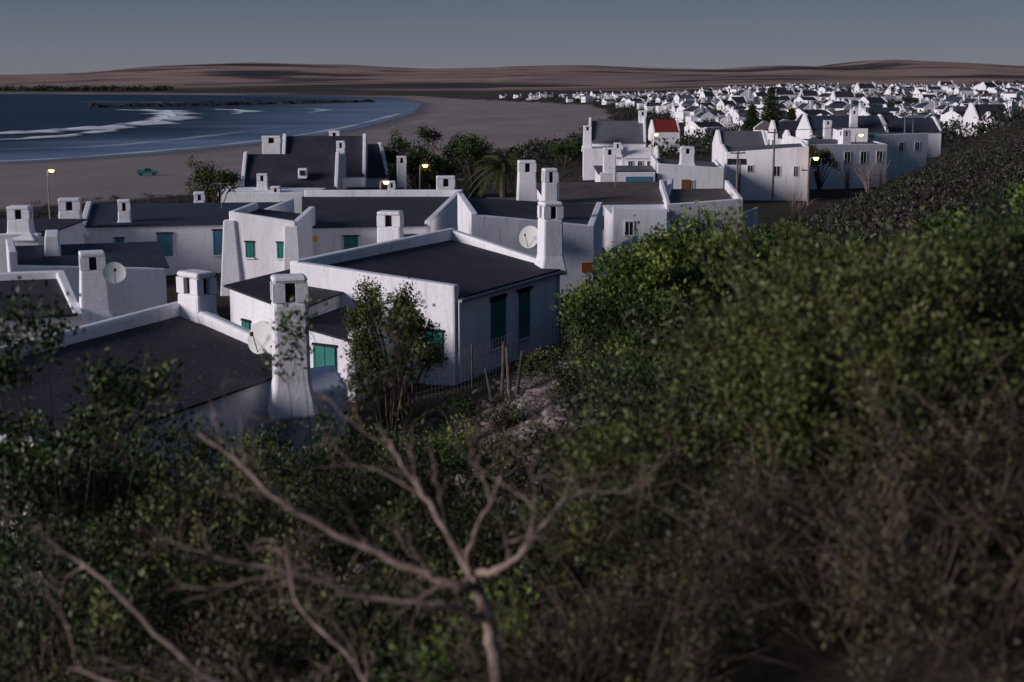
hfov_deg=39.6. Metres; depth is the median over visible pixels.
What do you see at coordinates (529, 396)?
path stones
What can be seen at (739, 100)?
white cottage
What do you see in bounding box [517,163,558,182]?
chimney posts
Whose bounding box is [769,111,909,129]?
power lines
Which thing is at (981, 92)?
white cottage
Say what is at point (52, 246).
buttress
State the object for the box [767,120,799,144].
white cottage
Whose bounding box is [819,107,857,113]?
white cottage
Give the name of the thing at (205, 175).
garden tree
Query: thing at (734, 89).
white cottage
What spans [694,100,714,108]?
white cottage
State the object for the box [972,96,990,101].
white cottage
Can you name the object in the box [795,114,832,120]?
white cottage
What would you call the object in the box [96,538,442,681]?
scrub shrub
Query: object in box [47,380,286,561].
walls
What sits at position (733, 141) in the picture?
roof
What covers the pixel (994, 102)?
white cottage
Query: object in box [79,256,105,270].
chimney posts
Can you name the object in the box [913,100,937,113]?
white cottage
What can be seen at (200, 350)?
roof
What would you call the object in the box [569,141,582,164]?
garden tree
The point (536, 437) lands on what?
scrub shrub
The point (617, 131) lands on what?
roof
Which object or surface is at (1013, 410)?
twiggy shrub
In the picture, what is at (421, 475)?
scrub shrub
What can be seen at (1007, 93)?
white cottage
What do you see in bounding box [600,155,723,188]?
parapet
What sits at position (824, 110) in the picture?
white cottage
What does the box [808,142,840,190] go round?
garden tree
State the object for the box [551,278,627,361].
shrub
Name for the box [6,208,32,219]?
chimney posts
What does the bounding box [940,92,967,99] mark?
white cottage
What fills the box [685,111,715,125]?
white cottage
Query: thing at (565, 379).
scrub shrub
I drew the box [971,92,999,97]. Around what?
white cottage
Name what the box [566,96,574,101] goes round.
white cottage
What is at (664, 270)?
green shrub
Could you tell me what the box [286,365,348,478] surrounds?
buttress
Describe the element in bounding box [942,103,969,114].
white cottage
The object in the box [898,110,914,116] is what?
white cottage
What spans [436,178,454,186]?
chimney posts
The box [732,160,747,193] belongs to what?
utility pole
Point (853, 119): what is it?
chimney
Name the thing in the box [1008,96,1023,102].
white cottage
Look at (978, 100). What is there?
white cottage
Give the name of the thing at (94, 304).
chimney
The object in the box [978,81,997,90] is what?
white cottage
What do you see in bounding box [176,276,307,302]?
chimney posts
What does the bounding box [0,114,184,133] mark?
breaking wave
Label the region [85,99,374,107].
rocky reef
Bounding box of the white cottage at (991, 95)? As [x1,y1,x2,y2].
[980,92,1002,101]
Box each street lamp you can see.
[47,169,54,218]
[380,179,388,189]
[419,163,427,189]
[809,156,818,201]
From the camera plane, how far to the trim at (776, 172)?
123.22 m
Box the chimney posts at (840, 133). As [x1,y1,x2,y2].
[838,131,850,135]
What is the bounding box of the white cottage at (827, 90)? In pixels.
[818,86,834,93]
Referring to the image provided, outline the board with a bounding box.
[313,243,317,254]
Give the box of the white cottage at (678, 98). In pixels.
[674,93,694,103]
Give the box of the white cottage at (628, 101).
[625,99,642,106]
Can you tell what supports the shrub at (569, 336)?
on the ground terrain
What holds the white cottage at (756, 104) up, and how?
on the ground terrain
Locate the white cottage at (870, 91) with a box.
[854,89,874,94]
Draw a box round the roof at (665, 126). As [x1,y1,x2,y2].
[653,120,678,131]
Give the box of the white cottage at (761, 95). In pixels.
[753,90,767,98]
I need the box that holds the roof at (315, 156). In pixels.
[244,136,362,188]
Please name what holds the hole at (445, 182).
on the walls at (329, 240)
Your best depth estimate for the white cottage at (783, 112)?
440.84 m
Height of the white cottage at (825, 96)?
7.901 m
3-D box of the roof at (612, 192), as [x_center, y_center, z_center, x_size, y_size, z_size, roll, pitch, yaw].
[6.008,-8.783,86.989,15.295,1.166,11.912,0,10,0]
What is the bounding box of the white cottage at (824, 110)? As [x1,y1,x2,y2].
[796,105,832,116]
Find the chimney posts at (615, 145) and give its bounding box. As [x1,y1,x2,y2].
[583,112,646,147]
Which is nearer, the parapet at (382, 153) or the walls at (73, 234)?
the walls at (73, 234)
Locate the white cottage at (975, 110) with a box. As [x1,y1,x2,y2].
[962,103,1012,135]
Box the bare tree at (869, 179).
[853,161,877,192]
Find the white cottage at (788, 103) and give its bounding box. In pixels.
[779,100,799,106]
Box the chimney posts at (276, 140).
[257,133,345,191]
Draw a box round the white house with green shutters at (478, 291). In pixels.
[224,201,567,401]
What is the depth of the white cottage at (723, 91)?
1107.22 m
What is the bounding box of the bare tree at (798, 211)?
[786,187,819,223]
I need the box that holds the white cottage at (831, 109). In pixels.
[812,105,835,110]
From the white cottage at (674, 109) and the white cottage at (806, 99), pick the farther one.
the white cottage at (806, 99)
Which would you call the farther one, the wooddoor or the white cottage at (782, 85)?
the white cottage at (782, 85)
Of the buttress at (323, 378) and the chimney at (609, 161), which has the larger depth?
the chimney at (609, 161)
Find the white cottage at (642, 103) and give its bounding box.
[637,99,650,108]
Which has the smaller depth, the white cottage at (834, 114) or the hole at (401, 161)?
the hole at (401, 161)
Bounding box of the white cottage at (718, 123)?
[684,118,725,137]
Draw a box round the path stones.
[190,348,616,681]
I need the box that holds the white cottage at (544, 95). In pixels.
[539,92,546,97]
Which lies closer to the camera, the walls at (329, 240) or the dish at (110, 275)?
the dish at (110, 275)
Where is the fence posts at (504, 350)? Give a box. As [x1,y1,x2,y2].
[484,341,523,402]
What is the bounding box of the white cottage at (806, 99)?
[794,96,818,103]
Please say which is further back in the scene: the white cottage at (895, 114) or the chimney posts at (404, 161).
the white cottage at (895, 114)
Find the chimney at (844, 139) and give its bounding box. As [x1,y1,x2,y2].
[838,130,850,143]
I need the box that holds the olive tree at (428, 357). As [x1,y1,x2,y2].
[337,274,452,470]
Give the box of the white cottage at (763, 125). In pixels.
[753,119,791,135]
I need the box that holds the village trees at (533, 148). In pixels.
[441,86,1023,173]
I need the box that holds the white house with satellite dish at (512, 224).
[457,168,602,300]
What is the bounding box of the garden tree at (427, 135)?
[404,123,467,189]
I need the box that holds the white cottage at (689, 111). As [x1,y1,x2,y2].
[675,105,709,121]
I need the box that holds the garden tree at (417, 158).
[384,148,446,189]
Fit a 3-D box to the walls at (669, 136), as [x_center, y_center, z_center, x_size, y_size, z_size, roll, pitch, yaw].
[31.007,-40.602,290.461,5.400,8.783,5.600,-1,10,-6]
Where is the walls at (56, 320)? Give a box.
[0,317,81,345]
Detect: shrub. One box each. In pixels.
[0,276,216,681]
[0,395,229,680]
[0,396,164,681]
[0,458,200,681]
[0,514,107,681]
[0,550,197,681]
[30,402,291,681]
[57,494,239,620]
[66,417,366,681]
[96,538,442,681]
[223,417,415,592]
[231,411,519,622]
[237,431,374,545]
[248,292,401,616]
[262,653,471,681]
[274,533,576,681]
[342,471,589,647]
[347,406,528,522]
[357,283,445,574]
[364,417,469,489]
[372,562,660,681]
[380,448,521,562]
[390,539,799,681]
[433,384,530,440]
[450,375,839,670]
[452,416,533,469]
[480,417,614,516]
[505,439,705,598]
[510,341,566,380]
[517,335,811,517]
[529,334,618,407]
[550,215,691,416]
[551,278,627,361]
[557,267,621,327]
[560,289,581,318]
[560,300,661,371]
[565,322,648,389]
[568,193,1023,611]
[572,293,762,484]
[582,270,630,284]
[591,199,792,344]
[615,398,1023,681]
[632,275,896,473]
[653,226,760,300]
[685,225,803,321]
[703,229,886,322]
[725,293,1023,575]
[740,217,842,251]
[754,216,916,269]
[794,211,1023,455]
[798,462,1023,681]
[811,236,964,284]
[811,334,1023,583]
[888,199,1023,356]
[926,185,1023,337]
[976,360,1023,455]
[977,416,1023,553]
[1001,179,1023,229]
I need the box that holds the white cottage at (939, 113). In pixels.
[917,111,941,119]
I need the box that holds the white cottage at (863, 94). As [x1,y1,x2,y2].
[854,91,866,99]
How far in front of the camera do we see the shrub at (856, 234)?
29.65 m
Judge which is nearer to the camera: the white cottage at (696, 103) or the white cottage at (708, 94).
the white cottage at (696, 103)
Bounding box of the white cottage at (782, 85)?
[778,83,788,86]
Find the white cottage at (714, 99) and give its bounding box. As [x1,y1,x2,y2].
[701,96,718,102]
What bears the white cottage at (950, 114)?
on the ground terrain
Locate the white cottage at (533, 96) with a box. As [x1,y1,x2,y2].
[526,94,538,100]
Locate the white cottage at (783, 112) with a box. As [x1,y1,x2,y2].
[770,110,786,115]
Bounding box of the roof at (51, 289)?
[0,279,77,319]
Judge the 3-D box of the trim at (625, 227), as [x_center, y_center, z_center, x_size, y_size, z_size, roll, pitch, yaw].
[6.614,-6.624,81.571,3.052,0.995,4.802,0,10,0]
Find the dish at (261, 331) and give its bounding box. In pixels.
[248,320,271,353]
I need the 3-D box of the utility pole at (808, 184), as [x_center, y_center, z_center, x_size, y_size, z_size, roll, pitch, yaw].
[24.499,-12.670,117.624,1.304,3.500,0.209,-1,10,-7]
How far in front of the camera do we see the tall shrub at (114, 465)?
12.13 m
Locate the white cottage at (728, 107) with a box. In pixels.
[721,104,747,112]
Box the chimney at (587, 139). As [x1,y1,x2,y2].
[581,110,646,156]
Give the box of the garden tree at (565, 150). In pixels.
[547,143,580,167]
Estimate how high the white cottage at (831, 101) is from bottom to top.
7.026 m
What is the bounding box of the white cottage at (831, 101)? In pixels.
[824,99,846,104]
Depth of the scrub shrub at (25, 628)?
14.96 m
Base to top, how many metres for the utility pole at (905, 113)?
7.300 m
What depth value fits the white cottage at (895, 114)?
354.07 m
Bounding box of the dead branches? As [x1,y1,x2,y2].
[0,368,687,681]
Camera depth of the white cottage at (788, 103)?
668.58 m
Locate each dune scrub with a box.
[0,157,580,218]
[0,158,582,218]
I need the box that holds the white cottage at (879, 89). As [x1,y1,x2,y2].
[876,85,884,92]
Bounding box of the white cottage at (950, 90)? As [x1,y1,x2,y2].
[947,87,960,93]
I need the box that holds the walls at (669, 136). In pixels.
[655,132,678,153]
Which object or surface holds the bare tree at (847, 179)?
on the ground terrain
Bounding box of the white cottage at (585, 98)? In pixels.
[581,94,598,102]
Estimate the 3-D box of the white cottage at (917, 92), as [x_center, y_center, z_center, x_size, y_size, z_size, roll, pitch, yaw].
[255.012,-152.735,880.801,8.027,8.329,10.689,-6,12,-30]
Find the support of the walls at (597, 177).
on the ground terrain
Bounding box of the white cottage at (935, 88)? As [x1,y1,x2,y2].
[926,85,941,91]
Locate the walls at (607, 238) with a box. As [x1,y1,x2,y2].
[537,190,742,250]
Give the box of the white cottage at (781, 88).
[775,86,786,89]
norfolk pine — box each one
[742,104,758,130]
[757,86,782,123]
[785,107,797,120]
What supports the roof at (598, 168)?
on the walls at (597, 177)
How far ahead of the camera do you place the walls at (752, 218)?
91.08 m
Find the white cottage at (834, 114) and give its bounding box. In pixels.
[819,113,848,115]
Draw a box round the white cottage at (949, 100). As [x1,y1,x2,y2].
[944,95,965,104]
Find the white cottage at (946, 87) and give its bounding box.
[942,83,953,92]
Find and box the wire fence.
[411,311,567,402]
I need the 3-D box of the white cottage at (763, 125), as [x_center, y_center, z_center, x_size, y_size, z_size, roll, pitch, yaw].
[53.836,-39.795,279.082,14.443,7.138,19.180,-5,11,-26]
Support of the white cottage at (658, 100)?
on the ground terrain
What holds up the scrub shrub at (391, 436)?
on the ground terrain
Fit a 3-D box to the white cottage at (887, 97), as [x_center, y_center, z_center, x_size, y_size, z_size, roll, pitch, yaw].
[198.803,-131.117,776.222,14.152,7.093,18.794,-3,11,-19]
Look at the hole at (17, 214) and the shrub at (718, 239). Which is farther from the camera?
the hole at (17, 214)
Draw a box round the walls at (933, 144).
[813,132,939,157]
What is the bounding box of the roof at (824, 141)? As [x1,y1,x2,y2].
[804,127,912,143]
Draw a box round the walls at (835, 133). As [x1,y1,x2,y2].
[833,129,874,140]
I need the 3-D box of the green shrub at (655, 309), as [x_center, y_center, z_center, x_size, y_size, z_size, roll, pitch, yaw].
[2.623,0.438,14.875,2.982,2.319,2.999,6,12,30]
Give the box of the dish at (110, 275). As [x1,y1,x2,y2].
[103,262,125,283]
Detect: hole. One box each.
[15,210,20,218]
[89,257,96,269]
[244,179,448,242]
[390,158,402,187]
[525,163,529,171]
[608,149,689,154]
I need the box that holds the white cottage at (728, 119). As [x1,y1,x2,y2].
[715,114,732,123]
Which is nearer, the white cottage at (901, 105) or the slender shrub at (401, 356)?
the slender shrub at (401, 356)
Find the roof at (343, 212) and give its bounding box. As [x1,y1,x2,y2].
[249,196,449,228]
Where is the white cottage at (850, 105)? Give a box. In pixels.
[827,100,858,109]
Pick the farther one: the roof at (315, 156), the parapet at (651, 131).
the parapet at (651, 131)
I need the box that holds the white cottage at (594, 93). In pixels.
[590,91,601,95]
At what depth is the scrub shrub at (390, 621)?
7.81 m
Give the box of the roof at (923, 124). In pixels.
[807,116,940,134]
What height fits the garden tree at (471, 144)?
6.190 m
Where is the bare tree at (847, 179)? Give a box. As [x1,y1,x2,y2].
[838,158,859,195]
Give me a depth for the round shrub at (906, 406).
7.14 m
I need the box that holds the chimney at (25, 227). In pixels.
[6,205,36,240]
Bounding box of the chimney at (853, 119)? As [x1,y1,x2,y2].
[823,110,857,138]
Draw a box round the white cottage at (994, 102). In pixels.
[985,101,1007,103]
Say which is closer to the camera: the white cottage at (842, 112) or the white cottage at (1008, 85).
the white cottage at (842, 112)
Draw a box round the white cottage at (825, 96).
[816,94,830,100]
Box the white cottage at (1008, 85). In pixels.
[1006,83,1020,87]
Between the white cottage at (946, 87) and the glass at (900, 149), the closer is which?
the glass at (900, 149)
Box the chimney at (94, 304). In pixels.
[78,250,113,324]
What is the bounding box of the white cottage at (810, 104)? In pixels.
[785,100,814,109]
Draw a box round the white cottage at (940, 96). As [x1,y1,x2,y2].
[938,94,948,98]
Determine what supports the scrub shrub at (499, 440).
on the ground terrain
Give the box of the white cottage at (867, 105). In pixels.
[865,103,883,106]
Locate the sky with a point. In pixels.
(37, 36)
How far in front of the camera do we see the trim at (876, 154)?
140.26 m
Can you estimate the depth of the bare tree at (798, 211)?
87.76 m
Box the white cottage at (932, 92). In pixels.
[927,90,941,94]
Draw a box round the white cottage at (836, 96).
[830,89,854,100]
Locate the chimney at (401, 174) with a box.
[388,156,406,189]
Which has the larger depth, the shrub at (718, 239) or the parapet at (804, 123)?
the parapet at (804, 123)
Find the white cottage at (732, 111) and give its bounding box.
[710,107,762,121]
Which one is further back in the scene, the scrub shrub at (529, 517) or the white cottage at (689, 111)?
the white cottage at (689, 111)
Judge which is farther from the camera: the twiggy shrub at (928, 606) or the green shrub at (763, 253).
the green shrub at (763, 253)
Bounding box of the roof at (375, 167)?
[345,144,402,189]
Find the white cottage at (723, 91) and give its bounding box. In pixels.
[715,89,728,94]
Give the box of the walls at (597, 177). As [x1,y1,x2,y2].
[595,170,599,181]
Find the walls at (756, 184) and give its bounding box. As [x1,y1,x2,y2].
[712,130,808,200]
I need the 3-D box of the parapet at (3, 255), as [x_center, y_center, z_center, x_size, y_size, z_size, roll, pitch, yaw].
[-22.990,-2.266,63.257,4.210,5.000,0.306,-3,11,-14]
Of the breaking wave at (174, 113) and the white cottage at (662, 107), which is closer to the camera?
the white cottage at (662, 107)
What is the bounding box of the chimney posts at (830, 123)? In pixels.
[823,111,857,124]
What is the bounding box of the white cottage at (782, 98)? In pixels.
[774,96,790,102]
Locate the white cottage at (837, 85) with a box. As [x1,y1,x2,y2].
[826,83,839,87]
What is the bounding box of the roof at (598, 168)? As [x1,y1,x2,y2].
[593,159,717,174]
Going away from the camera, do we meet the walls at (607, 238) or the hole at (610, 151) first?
the walls at (607, 238)
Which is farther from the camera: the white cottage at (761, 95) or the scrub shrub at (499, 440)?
the white cottage at (761, 95)
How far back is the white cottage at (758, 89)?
991.92 m
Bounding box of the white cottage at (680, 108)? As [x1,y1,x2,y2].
[677,105,713,111]
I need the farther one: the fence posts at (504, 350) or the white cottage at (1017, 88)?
the white cottage at (1017, 88)
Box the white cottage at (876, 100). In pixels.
[859,97,887,104]
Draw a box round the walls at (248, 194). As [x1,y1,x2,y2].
[216,168,362,212]
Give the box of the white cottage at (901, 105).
[883,104,903,109]
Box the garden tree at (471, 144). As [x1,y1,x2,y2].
[436,131,503,197]
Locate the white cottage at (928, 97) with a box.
[919,92,937,101]
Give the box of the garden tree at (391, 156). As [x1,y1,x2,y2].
[374,127,431,186]
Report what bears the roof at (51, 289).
on the walls at (56, 320)
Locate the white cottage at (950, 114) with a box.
[940,108,965,127]
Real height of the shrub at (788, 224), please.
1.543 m
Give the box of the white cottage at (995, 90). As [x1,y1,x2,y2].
[991,88,1004,95]
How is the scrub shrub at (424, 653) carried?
on the ground terrain
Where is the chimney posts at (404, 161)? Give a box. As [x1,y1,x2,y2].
[388,158,406,187]
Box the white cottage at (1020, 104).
[989,102,1023,110]
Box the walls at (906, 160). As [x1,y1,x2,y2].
[785,128,927,189]
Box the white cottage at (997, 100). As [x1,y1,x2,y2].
[995,98,1018,105]
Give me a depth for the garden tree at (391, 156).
124.02 m
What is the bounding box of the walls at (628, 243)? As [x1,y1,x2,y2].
[595,235,637,278]
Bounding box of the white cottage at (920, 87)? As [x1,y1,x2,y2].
[915,85,925,89]
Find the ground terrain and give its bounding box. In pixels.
[0,59,1023,681]
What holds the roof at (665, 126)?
on the walls at (669, 136)
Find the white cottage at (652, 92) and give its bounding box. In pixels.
[639,90,655,96]
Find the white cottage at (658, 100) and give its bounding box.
[655,97,668,102]
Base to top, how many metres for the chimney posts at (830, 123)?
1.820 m
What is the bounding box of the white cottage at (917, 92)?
[913,88,927,97]
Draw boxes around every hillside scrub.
[564,119,1023,345]
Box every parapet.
[0,233,41,271]
[0,270,83,325]
[0,301,271,580]
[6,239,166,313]
[229,189,462,280]
[240,133,367,189]
[378,142,387,186]
[583,117,658,179]
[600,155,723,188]
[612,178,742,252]
[648,120,679,147]
[796,114,941,153]
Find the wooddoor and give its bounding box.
[681,180,690,188]
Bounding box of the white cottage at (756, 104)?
[747,102,765,107]
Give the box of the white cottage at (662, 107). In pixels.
[656,101,678,114]
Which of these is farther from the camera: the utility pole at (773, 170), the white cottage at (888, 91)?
the white cottage at (888, 91)
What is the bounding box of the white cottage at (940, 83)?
[937,80,953,85]
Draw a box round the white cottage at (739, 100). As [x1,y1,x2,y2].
[728,96,746,105]
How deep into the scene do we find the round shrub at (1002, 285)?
8.57 m
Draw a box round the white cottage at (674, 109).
[671,104,694,117]
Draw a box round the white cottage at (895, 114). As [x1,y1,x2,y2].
[864,111,899,117]
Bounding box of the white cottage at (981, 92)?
[974,90,988,93]
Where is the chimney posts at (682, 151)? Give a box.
[603,148,694,154]
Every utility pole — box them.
[730,149,745,191]
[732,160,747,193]
[767,129,781,201]
[801,166,816,204]
[900,111,911,133]
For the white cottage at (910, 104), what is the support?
on the ground terrain
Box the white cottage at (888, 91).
[884,88,898,94]
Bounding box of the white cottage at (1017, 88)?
[1002,86,1019,90]
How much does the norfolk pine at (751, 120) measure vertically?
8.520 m
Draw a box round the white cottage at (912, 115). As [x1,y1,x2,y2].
[906,111,959,133]
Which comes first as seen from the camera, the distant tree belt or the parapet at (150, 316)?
the parapet at (150, 316)
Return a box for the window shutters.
[245,236,407,257]
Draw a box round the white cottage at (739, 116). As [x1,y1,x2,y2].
[724,110,758,129]
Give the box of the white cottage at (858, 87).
[854,82,875,92]
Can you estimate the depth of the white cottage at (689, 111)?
520.30 m
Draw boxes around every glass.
[280,170,304,201]
[603,216,632,234]
[628,161,650,165]
[727,159,797,175]
[822,143,918,163]
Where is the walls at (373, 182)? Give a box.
[367,178,385,186]
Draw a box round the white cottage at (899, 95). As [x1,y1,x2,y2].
[888,91,905,100]
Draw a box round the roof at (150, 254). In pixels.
[16,241,168,267]
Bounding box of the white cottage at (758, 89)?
[756,87,769,91]
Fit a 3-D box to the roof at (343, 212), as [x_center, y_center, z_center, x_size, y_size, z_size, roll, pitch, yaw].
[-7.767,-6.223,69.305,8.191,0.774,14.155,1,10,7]
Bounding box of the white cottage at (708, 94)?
[699,91,715,100]
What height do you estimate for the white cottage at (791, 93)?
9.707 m
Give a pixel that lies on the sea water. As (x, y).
(210, 126)
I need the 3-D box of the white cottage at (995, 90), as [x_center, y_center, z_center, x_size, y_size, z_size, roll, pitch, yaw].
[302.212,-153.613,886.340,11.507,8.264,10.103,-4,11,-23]
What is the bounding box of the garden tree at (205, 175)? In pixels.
[184,156,242,202]
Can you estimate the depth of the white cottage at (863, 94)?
764.49 m
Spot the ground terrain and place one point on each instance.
(456, 101)
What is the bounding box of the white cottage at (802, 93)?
[799,88,818,96]
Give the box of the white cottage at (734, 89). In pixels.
[730,86,742,91]
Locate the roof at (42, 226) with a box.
[0,218,87,235]
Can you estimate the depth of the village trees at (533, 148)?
327.60 m
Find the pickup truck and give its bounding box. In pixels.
[137,168,157,175]
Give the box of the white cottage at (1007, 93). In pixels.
[1002,89,1023,99]
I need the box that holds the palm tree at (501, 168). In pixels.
[467,154,540,197]
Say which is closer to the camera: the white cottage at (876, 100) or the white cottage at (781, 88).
the white cottage at (876, 100)
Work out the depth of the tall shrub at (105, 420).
10.22 m
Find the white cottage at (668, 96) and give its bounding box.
[661,94,673,98]
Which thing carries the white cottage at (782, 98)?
on the ground terrain
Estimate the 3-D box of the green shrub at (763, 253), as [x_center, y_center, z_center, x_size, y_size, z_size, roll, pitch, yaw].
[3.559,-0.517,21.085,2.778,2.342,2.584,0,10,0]
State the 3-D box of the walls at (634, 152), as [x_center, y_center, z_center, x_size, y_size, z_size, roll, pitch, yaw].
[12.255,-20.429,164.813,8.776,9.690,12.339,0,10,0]
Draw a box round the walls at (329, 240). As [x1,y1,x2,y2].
[313,226,429,255]
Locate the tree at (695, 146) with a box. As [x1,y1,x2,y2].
[693,145,709,152]
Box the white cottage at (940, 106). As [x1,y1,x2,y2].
[934,103,954,112]
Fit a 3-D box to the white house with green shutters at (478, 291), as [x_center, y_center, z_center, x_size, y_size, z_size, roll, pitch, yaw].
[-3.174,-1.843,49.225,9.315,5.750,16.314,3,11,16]
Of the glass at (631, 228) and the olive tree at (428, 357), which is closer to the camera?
the olive tree at (428, 357)
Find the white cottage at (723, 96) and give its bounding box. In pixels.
[716,93,730,99]
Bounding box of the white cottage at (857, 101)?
[841,98,859,105]
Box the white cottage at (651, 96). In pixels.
[648,94,658,99]
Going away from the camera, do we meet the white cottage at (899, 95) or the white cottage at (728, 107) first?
the white cottage at (728, 107)
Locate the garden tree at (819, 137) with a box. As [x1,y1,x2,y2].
[809,131,829,138]
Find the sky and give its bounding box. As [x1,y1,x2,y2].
[0,0,1023,74]
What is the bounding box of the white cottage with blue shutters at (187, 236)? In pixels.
[58,183,293,274]
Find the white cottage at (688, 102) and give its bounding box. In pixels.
[681,98,699,105]
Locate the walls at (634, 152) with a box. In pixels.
[582,143,656,179]
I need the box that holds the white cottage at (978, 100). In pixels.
[956,96,984,105]
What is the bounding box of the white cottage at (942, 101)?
[924,98,946,104]
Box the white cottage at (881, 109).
[858,103,901,114]
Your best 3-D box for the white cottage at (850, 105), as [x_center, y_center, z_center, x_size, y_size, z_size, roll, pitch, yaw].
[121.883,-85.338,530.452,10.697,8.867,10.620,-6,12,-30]
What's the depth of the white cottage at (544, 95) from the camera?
1590.66 m
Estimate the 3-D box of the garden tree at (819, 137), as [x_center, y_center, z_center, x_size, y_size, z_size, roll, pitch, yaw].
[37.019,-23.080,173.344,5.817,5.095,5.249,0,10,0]
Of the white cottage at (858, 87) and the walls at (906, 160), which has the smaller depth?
the walls at (906, 160)
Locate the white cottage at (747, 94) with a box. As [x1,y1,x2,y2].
[732,88,761,101]
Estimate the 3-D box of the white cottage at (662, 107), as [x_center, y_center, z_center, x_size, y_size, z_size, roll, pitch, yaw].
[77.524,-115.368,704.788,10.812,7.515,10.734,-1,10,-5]
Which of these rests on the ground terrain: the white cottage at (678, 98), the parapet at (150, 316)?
the white cottage at (678, 98)
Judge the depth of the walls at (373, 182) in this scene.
120.93 m
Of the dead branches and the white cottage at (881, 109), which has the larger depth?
the white cottage at (881, 109)
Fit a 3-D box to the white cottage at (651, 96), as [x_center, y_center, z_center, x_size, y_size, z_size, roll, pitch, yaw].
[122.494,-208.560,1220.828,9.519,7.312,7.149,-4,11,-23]
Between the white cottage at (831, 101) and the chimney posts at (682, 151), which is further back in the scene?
the white cottage at (831, 101)
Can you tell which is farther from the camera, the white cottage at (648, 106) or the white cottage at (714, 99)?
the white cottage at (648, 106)
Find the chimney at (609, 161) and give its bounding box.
[603,146,695,181]
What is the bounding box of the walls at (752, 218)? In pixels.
[742,207,757,235]
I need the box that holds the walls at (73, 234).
[40,222,83,244]
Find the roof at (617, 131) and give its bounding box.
[591,121,644,142]
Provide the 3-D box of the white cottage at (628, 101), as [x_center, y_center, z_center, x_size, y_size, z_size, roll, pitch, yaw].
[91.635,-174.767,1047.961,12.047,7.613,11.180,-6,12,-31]
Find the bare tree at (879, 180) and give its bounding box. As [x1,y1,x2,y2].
[866,155,891,186]
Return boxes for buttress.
[44,230,60,255]
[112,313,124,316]
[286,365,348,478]
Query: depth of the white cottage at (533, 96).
1568.17 m
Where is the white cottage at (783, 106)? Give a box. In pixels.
[758,101,787,109]
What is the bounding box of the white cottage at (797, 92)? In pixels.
[788,89,800,97]
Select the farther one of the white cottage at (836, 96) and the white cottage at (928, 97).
the white cottage at (928, 97)
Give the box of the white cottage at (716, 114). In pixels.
[702,109,725,116]
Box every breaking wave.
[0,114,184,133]
[0,126,128,139]
[7,114,396,160]
[117,109,197,121]
[219,109,258,113]
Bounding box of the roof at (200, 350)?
[0,316,271,447]
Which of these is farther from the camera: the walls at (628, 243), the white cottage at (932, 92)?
the white cottage at (932, 92)
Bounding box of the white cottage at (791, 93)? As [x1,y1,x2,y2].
[775,88,794,102]
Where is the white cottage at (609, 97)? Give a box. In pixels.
[601,95,613,99]
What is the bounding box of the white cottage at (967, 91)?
[954,86,973,97]
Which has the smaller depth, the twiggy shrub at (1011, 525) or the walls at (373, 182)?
the twiggy shrub at (1011, 525)
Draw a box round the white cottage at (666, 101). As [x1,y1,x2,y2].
[653,99,671,111]
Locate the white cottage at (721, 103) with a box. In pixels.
[716,98,736,110]
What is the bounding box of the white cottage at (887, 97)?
[867,94,895,103]
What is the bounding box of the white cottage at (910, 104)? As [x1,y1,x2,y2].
[902,101,915,106]
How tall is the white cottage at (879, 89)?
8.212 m
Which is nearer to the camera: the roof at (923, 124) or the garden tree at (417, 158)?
the garden tree at (417, 158)
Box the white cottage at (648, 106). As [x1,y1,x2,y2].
[644,101,663,110]
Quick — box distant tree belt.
[0,79,1023,90]
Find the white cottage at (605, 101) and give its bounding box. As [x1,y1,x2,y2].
[602,99,616,104]
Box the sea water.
[0,93,420,162]
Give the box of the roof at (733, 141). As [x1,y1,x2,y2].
[720,131,802,151]
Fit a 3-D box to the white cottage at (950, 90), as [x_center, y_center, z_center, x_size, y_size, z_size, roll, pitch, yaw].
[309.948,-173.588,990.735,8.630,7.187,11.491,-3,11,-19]
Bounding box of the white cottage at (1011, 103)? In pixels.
[1008,101,1019,115]
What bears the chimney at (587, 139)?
on the walls at (634, 152)
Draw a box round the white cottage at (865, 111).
[858,108,892,115]
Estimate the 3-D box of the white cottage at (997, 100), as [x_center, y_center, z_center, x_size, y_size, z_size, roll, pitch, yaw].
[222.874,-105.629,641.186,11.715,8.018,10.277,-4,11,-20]
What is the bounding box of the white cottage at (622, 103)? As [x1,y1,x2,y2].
[616,99,626,107]
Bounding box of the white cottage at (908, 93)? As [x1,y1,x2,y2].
[895,90,912,97]
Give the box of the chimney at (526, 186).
[516,160,558,200]
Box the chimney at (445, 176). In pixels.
[436,175,454,188]
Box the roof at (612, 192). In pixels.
[486,181,732,203]
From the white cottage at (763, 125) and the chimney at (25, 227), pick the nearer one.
the chimney at (25, 227)
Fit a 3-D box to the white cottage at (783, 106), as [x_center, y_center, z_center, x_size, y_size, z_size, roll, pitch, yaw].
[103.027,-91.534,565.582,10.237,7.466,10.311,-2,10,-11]
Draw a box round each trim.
[244,257,283,259]
[603,215,633,235]
[747,165,798,176]
[821,142,919,164]

